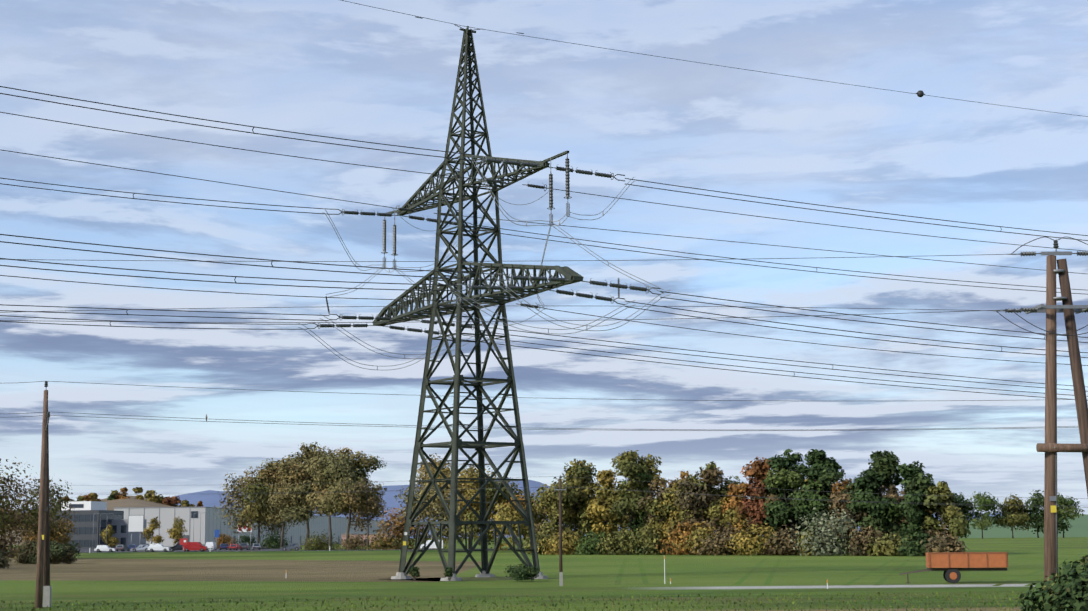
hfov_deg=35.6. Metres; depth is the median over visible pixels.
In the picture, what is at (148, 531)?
tree
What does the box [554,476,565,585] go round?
wood pole
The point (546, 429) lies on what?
power line wires
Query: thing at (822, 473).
tree
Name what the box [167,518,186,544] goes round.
tree
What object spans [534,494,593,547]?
tree
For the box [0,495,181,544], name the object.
wooded hill
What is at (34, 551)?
bush
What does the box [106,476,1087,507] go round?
line wires
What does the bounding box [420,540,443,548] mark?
white car
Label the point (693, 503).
tree
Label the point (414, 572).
bush
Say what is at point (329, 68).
sky
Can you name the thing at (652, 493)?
tree
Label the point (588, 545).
bush
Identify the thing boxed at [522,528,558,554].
bush
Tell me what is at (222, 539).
bush
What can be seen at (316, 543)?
bush
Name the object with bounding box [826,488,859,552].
tree
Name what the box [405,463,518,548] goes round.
tree
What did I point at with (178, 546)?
black car
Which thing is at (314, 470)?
tree
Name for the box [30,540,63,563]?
tree
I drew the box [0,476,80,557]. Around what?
tree
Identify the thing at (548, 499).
tree
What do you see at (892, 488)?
tree
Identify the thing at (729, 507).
tree
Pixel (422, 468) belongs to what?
tree
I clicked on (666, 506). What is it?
tree
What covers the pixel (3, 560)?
bush
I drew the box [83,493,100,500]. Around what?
tree
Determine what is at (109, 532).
tree
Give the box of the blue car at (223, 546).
[219,544,227,549]
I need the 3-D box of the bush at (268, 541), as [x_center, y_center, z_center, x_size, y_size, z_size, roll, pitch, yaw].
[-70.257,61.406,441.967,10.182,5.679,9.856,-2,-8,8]
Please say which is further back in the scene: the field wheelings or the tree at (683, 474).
the tree at (683, 474)
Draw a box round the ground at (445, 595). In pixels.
[0,537,1087,610]
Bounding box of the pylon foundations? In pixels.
[391,570,547,580]
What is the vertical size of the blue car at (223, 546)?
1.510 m
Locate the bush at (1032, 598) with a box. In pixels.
[1019,570,1084,610]
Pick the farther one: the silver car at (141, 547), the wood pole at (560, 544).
the silver car at (141, 547)
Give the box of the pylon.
[373,26,582,574]
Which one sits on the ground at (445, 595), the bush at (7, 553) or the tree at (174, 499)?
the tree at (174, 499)
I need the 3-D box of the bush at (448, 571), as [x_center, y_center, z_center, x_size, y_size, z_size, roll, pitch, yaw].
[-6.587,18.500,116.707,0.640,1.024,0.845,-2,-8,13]
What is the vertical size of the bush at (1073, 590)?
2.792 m
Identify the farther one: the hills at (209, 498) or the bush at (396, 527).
the hills at (209, 498)
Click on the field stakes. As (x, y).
(670, 578)
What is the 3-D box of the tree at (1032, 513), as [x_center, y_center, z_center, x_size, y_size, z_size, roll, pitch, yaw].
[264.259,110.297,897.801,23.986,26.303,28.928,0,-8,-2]
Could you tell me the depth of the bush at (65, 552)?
215.04 m
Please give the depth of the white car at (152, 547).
355.96 m
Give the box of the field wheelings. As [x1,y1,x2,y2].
[614,558,1076,585]
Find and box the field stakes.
[286,556,827,588]
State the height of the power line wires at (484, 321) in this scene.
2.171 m
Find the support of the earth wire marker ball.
attached to the conductors
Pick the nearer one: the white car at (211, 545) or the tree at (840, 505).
the tree at (840, 505)
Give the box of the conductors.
[0,0,1087,400]
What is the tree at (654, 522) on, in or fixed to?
on the ground at (445, 595)
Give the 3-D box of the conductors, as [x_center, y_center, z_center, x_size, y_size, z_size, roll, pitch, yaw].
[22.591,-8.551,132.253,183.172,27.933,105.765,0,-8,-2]
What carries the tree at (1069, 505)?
on the ground at (445, 595)
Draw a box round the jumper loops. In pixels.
[298,157,670,369]
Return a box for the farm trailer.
[899,552,1007,582]
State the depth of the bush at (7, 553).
200.98 m
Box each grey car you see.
[115,545,129,550]
[240,543,249,549]
[280,543,301,550]
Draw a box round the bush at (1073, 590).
[1023,555,1087,610]
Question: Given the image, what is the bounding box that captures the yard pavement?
[77,547,289,551]
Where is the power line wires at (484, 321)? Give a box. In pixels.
[0,254,1006,322]
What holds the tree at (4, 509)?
on the field stubble
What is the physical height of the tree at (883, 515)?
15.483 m
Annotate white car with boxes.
[94,545,116,551]
[147,544,170,551]
[206,542,216,549]
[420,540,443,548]
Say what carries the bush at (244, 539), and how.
on the yard pavement
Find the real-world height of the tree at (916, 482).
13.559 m
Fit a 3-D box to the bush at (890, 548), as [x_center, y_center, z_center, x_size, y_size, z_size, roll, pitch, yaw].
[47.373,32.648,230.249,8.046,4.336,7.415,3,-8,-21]
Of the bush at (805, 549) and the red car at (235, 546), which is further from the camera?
the red car at (235, 546)
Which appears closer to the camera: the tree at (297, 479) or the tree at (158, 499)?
the tree at (297, 479)
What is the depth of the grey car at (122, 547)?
390.88 m
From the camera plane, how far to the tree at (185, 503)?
1529.89 m
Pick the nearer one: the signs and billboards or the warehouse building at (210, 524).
the signs and billboards
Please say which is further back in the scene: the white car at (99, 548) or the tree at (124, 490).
the tree at (124, 490)
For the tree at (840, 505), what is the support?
on the field
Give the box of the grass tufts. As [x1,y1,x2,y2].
[0,590,1024,610]
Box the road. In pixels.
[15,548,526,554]
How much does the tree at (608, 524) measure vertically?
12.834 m
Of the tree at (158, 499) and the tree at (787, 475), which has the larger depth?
the tree at (158, 499)
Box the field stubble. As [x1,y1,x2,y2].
[0,558,480,581]
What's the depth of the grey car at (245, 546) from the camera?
399.23 m
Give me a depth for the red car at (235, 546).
391.57 m
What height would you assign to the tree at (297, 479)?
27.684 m
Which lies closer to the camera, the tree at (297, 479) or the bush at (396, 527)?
the bush at (396, 527)
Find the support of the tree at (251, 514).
on the yard pavement
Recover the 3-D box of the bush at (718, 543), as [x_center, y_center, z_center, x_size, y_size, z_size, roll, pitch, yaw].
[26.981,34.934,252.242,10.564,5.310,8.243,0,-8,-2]
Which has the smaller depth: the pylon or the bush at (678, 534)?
the pylon
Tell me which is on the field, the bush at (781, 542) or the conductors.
the bush at (781, 542)
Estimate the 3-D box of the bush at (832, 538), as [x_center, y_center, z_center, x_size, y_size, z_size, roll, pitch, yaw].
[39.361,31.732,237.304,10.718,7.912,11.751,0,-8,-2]
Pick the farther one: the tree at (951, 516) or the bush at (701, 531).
the bush at (701, 531)
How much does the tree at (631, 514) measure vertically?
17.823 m
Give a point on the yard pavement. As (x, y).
(91, 550)
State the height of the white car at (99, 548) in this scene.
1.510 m
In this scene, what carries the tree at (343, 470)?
on the ground at (445, 595)
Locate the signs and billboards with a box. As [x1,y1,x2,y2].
[92,512,958,551]
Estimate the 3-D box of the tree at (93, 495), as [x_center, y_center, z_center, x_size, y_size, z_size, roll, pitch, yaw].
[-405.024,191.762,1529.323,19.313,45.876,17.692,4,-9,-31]
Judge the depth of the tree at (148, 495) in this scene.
1529.30 m
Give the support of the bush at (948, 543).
on the field
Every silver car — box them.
[130,545,149,551]
[252,544,259,549]
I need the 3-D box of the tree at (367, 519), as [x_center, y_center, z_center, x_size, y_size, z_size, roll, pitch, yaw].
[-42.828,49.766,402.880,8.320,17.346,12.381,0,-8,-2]
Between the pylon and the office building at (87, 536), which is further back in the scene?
the office building at (87, 536)
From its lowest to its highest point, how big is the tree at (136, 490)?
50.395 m
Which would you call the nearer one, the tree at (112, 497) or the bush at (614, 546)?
the bush at (614, 546)
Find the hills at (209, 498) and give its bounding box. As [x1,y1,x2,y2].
[7,478,1001,538]
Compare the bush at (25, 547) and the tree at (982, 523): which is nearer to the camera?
the bush at (25, 547)
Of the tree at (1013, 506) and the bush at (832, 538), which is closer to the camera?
the bush at (832, 538)
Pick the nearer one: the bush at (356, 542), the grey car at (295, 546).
the grey car at (295, 546)
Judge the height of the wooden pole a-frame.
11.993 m
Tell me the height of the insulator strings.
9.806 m
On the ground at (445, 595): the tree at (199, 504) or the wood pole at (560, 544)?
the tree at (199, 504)
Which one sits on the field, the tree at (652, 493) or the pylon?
the pylon
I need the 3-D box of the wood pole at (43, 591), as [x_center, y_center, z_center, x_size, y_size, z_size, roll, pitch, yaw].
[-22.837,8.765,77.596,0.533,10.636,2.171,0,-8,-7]
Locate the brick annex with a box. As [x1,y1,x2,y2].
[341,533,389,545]
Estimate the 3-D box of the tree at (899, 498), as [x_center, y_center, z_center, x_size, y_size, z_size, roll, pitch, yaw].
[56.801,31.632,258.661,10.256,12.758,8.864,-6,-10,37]
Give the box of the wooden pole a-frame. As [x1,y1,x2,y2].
[995,237,1087,580]
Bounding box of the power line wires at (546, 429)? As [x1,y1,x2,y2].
[11,381,1076,430]
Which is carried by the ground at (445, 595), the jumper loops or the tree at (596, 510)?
the tree at (596, 510)
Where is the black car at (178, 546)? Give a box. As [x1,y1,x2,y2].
[170,543,184,550]
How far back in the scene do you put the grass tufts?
75.90 m
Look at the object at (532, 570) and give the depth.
113.91 m
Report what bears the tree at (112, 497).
on the ground at (445, 595)
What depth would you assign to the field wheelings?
126.39 m
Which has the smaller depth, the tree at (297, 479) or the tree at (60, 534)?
the tree at (60, 534)
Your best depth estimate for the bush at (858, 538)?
232.82 m
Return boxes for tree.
[0,457,59,547]
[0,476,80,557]
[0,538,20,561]
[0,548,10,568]
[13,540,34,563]
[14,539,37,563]
[19,508,77,544]
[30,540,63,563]
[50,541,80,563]
[72,495,84,500]
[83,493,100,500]
[90,492,99,501]
[99,524,120,546]
[107,493,116,499]
[114,487,129,499]
[132,487,143,499]
[141,516,164,543]
[144,490,154,501]
[150,490,163,503]
[162,495,180,505]
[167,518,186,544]
[177,500,194,506]
[197,501,203,506]
[213,465,292,543]
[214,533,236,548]
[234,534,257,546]
[255,454,300,547]
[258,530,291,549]
[270,441,338,549]
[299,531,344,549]
[302,451,355,549]
[316,447,387,549]
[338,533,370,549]
[345,478,380,548]
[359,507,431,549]
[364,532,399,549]
[394,453,468,548]
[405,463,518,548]
[457,480,535,548]
[490,495,553,550]
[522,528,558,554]
[530,458,601,541]
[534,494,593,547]
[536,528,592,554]
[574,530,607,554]
[577,469,622,543]
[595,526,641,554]
[597,506,619,549]
[607,450,661,542]
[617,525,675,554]
[636,475,676,536]
[639,476,694,542]
[644,483,657,518]
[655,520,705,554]
[667,471,704,525]
[672,461,743,538]
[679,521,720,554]
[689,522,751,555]
[707,482,752,549]
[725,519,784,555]
[738,457,787,530]
[755,449,809,543]
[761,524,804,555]
[787,449,845,539]
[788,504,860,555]
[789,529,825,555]
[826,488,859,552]
[828,478,878,545]
[842,449,903,549]
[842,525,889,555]
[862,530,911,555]
[878,483,906,528]
[889,489,932,523]
[893,460,940,540]
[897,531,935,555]
[920,481,971,538]
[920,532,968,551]
[934,492,979,535]
[961,491,1013,538]
[995,493,1033,537]
[1019,490,1065,537]
[1040,494,1084,537]
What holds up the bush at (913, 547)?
on the field
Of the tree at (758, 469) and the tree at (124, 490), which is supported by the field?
the tree at (758, 469)
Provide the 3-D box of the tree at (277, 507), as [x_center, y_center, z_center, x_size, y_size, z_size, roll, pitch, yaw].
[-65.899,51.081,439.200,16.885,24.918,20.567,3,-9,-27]
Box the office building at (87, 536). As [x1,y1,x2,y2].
[52,501,146,549]
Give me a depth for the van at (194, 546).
356.18 m
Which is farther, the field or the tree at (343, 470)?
the tree at (343, 470)
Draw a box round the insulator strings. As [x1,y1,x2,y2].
[307,153,660,336]
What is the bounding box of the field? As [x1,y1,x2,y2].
[0,551,1087,591]
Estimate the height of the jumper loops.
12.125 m
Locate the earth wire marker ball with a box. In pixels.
[916,90,924,96]
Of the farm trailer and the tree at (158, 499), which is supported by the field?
the farm trailer
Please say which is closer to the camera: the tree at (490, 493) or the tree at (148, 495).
the tree at (490, 493)
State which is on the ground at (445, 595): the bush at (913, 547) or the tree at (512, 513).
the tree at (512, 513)
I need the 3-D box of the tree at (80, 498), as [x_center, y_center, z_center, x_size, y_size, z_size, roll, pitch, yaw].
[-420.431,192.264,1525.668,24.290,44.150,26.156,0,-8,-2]
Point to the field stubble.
(89, 569)
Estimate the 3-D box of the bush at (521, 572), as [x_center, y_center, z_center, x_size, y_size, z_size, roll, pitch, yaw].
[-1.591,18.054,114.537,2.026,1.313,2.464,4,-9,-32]
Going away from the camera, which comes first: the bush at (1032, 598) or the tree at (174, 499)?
the bush at (1032, 598)
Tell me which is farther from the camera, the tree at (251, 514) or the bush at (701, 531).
the tree at (251, 514)
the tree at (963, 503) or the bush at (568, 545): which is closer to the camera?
the bush at (568, 545)
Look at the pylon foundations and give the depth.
123.28 m
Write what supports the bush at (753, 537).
on the field
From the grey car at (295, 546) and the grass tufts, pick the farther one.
the grey car at (295, 546)
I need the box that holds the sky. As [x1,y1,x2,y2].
[0,0,1087,513]
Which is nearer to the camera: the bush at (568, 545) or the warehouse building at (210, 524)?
the bush at (568, 545)
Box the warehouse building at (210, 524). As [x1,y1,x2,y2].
[113,507,387,546]
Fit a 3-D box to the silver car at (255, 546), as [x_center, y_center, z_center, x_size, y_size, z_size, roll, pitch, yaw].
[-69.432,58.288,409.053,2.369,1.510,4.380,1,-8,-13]
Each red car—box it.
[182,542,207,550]
[229,544,242,549]
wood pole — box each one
[35,381,51,608]
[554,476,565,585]

